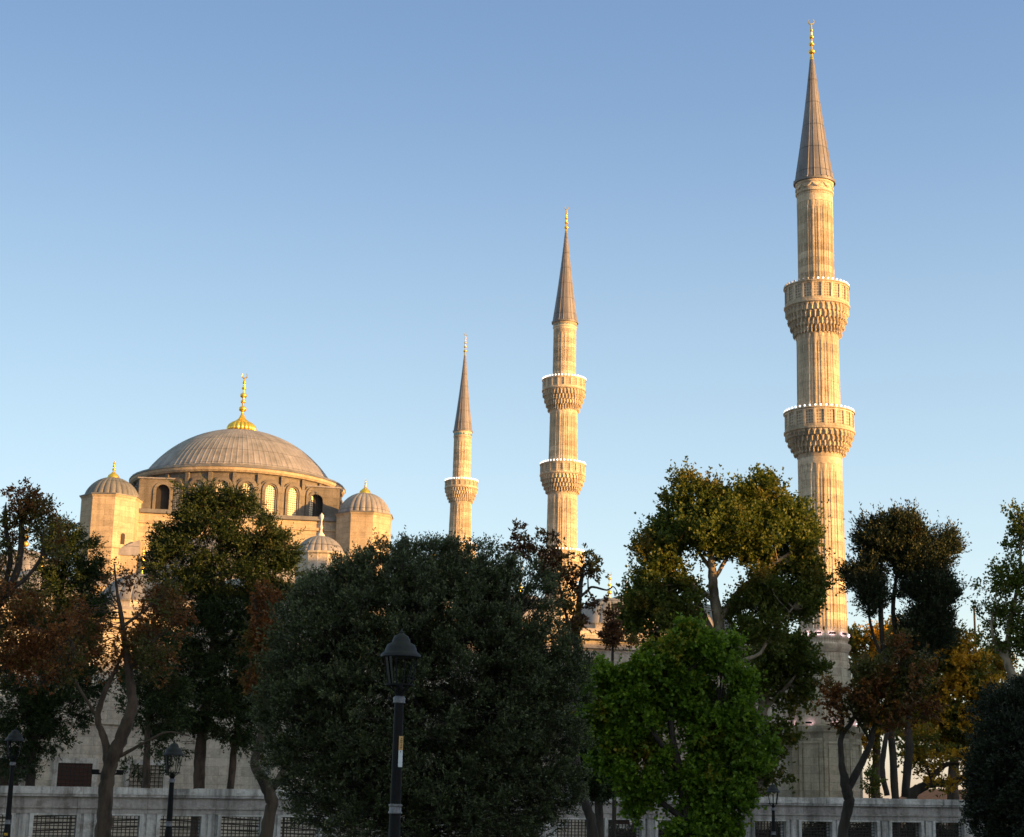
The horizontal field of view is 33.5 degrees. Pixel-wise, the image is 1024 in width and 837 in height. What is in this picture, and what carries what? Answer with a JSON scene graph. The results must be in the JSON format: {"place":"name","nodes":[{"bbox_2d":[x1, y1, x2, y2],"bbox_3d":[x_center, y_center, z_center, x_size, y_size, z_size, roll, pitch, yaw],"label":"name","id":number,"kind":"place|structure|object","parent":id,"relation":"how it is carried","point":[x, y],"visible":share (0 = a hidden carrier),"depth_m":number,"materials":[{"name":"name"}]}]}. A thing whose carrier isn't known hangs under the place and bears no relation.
{"place":"outdoors","nodes":[
{"label":"outdoors","id":0,"kind":"place"},
{"bbox_2d":[0,834,73,836],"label":"path","id":1,"kind":"structure","parent":0,"point":[49,836],"depth_m":90.61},
{"bbox_2d":[0,374,392,611],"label":"mosque","id":2,"kind":"structure","parent":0,"point":[299,488],"depth_m":178.78,"materials":[{"name":"beige stone"}]},
{"bbox_2d":[0,0,1023,814],"label":"sky","id":3,"kind":"structure","parent":0,"point":[317,202],"materials":[{"name":"blue"}]},
{"bbox_2d":[783,20,863,828],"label":"minaret","id":4,"kind":"object","parent":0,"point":[819,433],"visible":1,"depth_m":109.76,"materials":[{"name":"beige stone"}]},
{"bbox_2d":[899,789,964,829],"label":"house","id":5,"kind":"structure","parent":0,"point":[926,794],"depth_m":144.93,"materials":[{"name":"paint"}]},
{"bbox_2d":[973,608,975,647],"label":"mast","id":6,"kind":"object","parent":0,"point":[974,618],"visible":0.18,"depth_m":117.99,"materials":[{"name":"metal"}]},
{"bbox_3d":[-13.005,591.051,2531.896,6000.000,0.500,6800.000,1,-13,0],"label":"ground","id":7,"kind":"structure","parent":0,"visible":0},
{"bbox_2d":[0,512,123,785],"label":"tree","id":8,"kind":"object","parent":7,"relation":"on","point":[38,712],"visible":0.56,"depth_m":80.97,"materials":[{"name":"green plant"}]},
{"bbox_2d":[91,769,123,774],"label":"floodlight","id":9,"kind":"object","parent":7,"relation":"on","point":[96,771],"visible":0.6,"depth_m":68.39,"materials":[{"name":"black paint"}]},
{"bbox_2d":[108,619,198,787],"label":"tree","id":10,"kind":"object","parent":7,"relation":"on","point":[157,704],"visible":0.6,"depth_m":74.61,"materials":[{"name":"green plant"}]},
{"bbox_2d":[0,815,372,836],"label":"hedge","id":11,"kind":"object","parent":7,"relation":"on","point":[284,827],"visible":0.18,"depth_m":71.57,"materials":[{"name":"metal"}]},
{"bbox_2d":[130,473,311,835],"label":"tree","id":12,"kind":"object","parent":7,"relation":"on","point":[217,603],"visible":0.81,"depth_m":79.30,"materials":[{"name":"green plant"}]},
{"bbox_2d":[0,513,794,836],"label":"courtyard","id":13,"kind":"structure","parent":7,"relation":"on","point":[78,763],"depth_m":97.79,"materials":[{"name":"stone"}]},
{"bbox_2d":[381,628,420,836],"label":"street lamp","id":14,"kind":"object","parent":7,"relation":"on","point":[400,646],"visible":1,"depth_m":22.62,"materials":[{"name":"black metal"}]},
{"bbox_2d":[444,334,477,554],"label":"minaret","id":15,"kind":"object","parent":7,"relation":"on","point":[461,488],"visible":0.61,"depth_m":226.21,"materials":[{"name":"beige stone"}]},
{"bbox_2d":[0,786,983,836],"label":"precinct wall","id":16,"kind":"structure","parent":7,"relation":"on","point":[210,808],"depth_m":65.69,"materials":[{"name":"stone"}]},
{"bbox_2d":[499,517,620,836],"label":"brown leaved tree","id":17,"kind":"object","parent":7,"relation":"on","point":[579,618],"visible":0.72,"depth_m":57.13,"materials":[{"name":"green plant"}]},
{"bbox_2d":[538,207,585,622],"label":"minaret","id":18,"kind":"object","parent":7,"relation":"on","point":[562,474],"visible":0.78,"depth_m":174.19,"materials":[{"name":"beige stone"}]},
{"bbox_2d":[565,648,622,836],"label":"shaded tree","id":19,"kind":"object","parent":7,"relation":"on","point":[600,794],"visible":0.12,"depth_m":60.26,"materials":[{"name":"green plant"}]},
{"bbox_2d":[592,604,644,836],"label":"brown leaved sapling","id":20,"kind":"object","parent":7,"relation":"on","point":[611,633],"visible":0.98,"depth_m":65.65,"materials":[{"name":"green plant"}]},
{"bbox_2d":[608,455,842,688],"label":"plane tree","id":21,"kind":"object","parent":7,"relation":"on","point":[765,528],"visible":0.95,"depth_m":85.72,"materials":[{"name":"green plant"}]},
{"bbox_2d":[766,783,779,836],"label":"street lamp","id":22,"kind":"object","parent":7,"relation":"on","point":[772,788],"visible":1,"depth_m":69.21,"materials":[{"name":"black metal"}]},
{"bbox_2d":[609,814,957,836],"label":"hedge","id":23,"kind":"object","parent":7,"relation":"on","point":[610,829],"visible":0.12,"depth_m":87.20,"materials":[{"name":"green plant"}]},
{"bbox_2d":[735,620,835,831],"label":"plane tree","id":24,"kind":"object","parent":7,"relation":"on","point":[798,664],"visible":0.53,"depth_m":90.45,"materials":[{"name":"green plant"}]},
{"bbox_2d":[857,764,887,835],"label":"bush","id":25,"kind":"object","parent":7,"relation":"on","point":[876,781],"visible":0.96,"depth_m":84.05,"materials":[{"name":"green plant"}]},
{"bbox_2d":[847,614,908,797],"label":"autumn tree","id":26,"kind":"object","parent":7,"relation":"on","point":[857,638],"visible":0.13,"depth_m":110.69,"materials":[{"name":"brown plant"}]},
{"bbox_2d":[830,497,975,835],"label":"pruned tree","id":27,"kind":"object","parent":7,"relation":"on","point":[910,549],"visible":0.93,"depth_m":87.87,"materials":[{"name":"green plant"}]},
{"bbox_2d":[881,719,979,827],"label":"sprawling tree","id":28,"kind":"object","parent":7,"relation":"on","point":[931,779],"visible":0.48,"depth_m":93.87,"materials":[{"name":"green plant"}]},
{"bbox_2d":[876,623,1020,827],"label":"autumn tree","id":29,"kind":"object","parent":7,"relation":"on","point":[965,672],"visible":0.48,"depth_m":102.10,"materials":[{"name":"yellow plant"}]},
{"bbox_2d":[964,497,1023,683],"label":"plane tree","id":30,"kind":"object","parent":7,"relation":"on","point":[1008,585],"visible":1,"depth_m":80.09,"materials":[{"name":"green plant"}]},
{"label":"lawn","id":31,"kind":"structure","parent":0,"visible":0},
{"bbox_2d":[3,728,24,836],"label":"street lamp","id":32,"kind":"object","parent":31,"relation":"on","point":[15,735],"visible":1,"depth_m":48.82,"materials":[{"name":"black metal"}]},
{"bbox_2d":[0,477,88,695],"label":"tree","id":33,"kind":"object","parent":31,"relation":"on","point":[29,510],"visible":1,"depth_m":47.97,"materials":[{"name":"brown plant"}]},
{"bbox_2d":[34,556,199,836],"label":"tree","id":34,"kind":"object","parent":31,"relation":"on","point":[113,753],"visible":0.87,"depth_m":51.53,"materials":[{"name":"brown plant"}]},
{"bbox_2d":[163,740,183,836],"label":"street lamp","id":35,"kind":"object","parent":31,"relation":"on","point":[173,749],"visible":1,"depth_m":54.63,"materials":[{"name":"black metal"}]},
{"bbox_2d":[232,577,292,836],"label":"crooked tree","id":36,"kind":"object","parent":31,"relation":"on","point":[267,791],"visible":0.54,"depth_m":43.48,"materials":[{"name":"brown plant"}]},
{"bbox_2d":[242,527,600,836],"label":"round tree","id":37,"kind":"object","parent":31,"relation":"on","point":[507,723],"visible":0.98,"depth_m":30.23,"materials":[{"name":"green plant"}]},
{"bbox_2d":[570,608,784,836],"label":"maple tree","id":38,"kind":"object","parent":31,"relation":"on","point":[646,698],"visible":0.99,"depth_m":45.03,"materials":[{"name":"green plant"}]},
{"bbox_2d":[810,626,949,836],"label":"tree","id":39,"kind":"object","parent":31,"relation":"on","point":[870,677],"visible":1,"depth_m":51.16,"materials":[{"name":"brown plant"}]},
{"bbox_2d":[954,671,1023,836],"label":"round tree","id":40,"kind":"object","parent":31,"relation":"on","point":[992,770],"visible":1,"depth_m":36.83,"materials":[{"name":"green plant"}]}
]}

